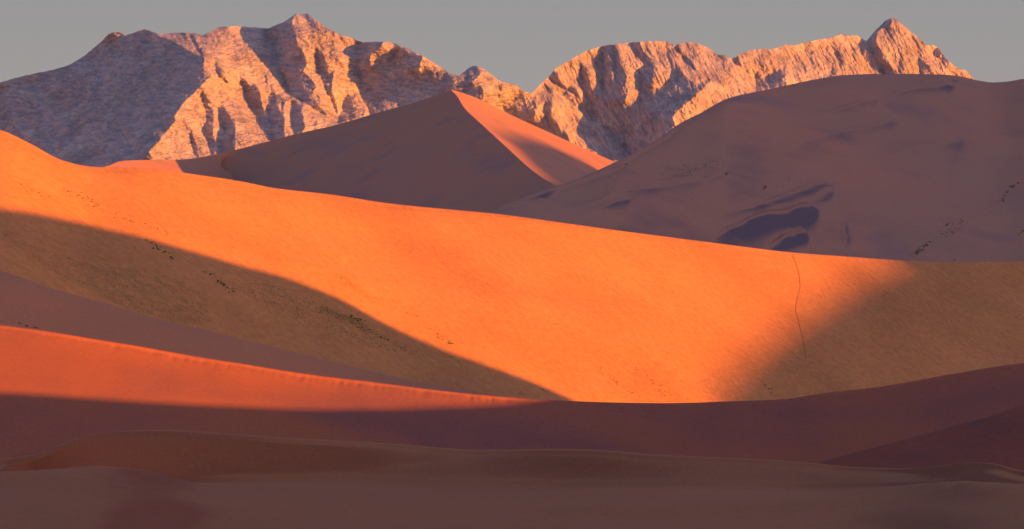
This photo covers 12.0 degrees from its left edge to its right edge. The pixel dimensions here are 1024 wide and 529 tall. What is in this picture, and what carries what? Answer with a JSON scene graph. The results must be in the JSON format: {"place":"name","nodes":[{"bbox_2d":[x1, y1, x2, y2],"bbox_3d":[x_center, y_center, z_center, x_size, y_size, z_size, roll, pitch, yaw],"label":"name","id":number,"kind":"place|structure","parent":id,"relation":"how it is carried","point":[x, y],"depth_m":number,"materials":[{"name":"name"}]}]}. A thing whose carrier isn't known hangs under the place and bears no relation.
{"place":"outdoors","nodes":[
{"label":"outdoors","id":0,"kind":"place"},
{"bbox_2d":[0,130,94,166],"bbox_3d":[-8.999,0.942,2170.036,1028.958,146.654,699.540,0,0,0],"label":"dune","id":1,"kind":"structure","parent":0,"point":[8,138],"depth_m":2167.26,"materials":[{"name":"orange sand"}]},
{"bbox_2d":[0,271,504,396],"bbox_3d":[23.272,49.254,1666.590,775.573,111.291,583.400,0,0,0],"label":"dune","id":2,"kind":"structure","parent":0,"point":[25,302],"depth_m":1614.25,"materials":[{"name":"brown sand"}]},
{"bbox_2d":[0,14,546,166],"bbox_3d":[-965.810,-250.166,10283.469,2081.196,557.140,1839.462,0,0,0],"label":"mountain","id":3,"kind":"structure","parent":0,"point":[115,97],"depth_m":10160.25,"materials":[{"name":"brown stone"}]},
{"bbox_2d":[106,90,613,212],"bbox_3d":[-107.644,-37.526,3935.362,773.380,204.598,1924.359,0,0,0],"label":"dune","id":4,"kind":"structure","parent":0,"point":[452,149],"depth_m":3779.77,"materials":[{"name":"orange sand"}]},
{"bbox_2d":[0,142,1023,402],"bbox_3d":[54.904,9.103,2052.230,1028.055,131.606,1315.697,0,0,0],"label":"dune","id":5,"kind":"structure","parent":0,"point":[484,290],"depth_m":2032.51,"materials":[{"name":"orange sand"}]},
{"bbox_2d":[792,255,806,358],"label":"footpath","id":6,"kind":"structure","parent":5,"relation":"on","point":[796,303],"depth_m":2158.16,"materials":[{"name":"brown sand"}]},
{"bbox_2d":[0,430,1023,528],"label":"dune","id":7,"kind":"structure","parent":0,"point":[153,479],"depth_m":351.54,"materials":[{"name":"brown sand"}]},
{"bbox_2d":[0,325,1023,462],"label":"dune","id":8,"kind":"structure","parent":0,"point":[56,389],"depth_m":1151.67,"materials":[{"name":"orange sand"}]},
{"bbox_2d":[0,0,1023,92],"label":"sky","id":9,"kind":"structure","parent":0,"point":[520,43],"materials":[{"name":"grey"}]},
{"bbox_2d":[520,18,972,161],"bbox_3d":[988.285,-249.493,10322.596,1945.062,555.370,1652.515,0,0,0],"label":"mountain","id":10,"kind":"structure","parent":0,"point":[616,102],"depth_m":10167.73,"materials":[{"name":"stone"}]},
{"bbox_2d":[489,74,1023,261],"bbox_3d":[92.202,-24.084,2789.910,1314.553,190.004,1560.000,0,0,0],"label":"dune","id":11,"kind":"structure","parent":0,"point":[905,167],"depth_m":2718.54,"materials":[{"name":"brown sand"}]},
{"bbox_2d":[601,162,1021,259],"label":"grass","id":12,"kind":"structure","parent":11,"relation":"on","point":[728,171],"depth_m":2632.47,"materials":[{"name":"green plant"}]},
{"bbox_2d":[819,404,1023,470],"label":"dune","id":13,"kind":"structure","parent":0,"point":[998,438],"depth_m":820.99,"materials":[{"name":"brown sand"}]}
]}

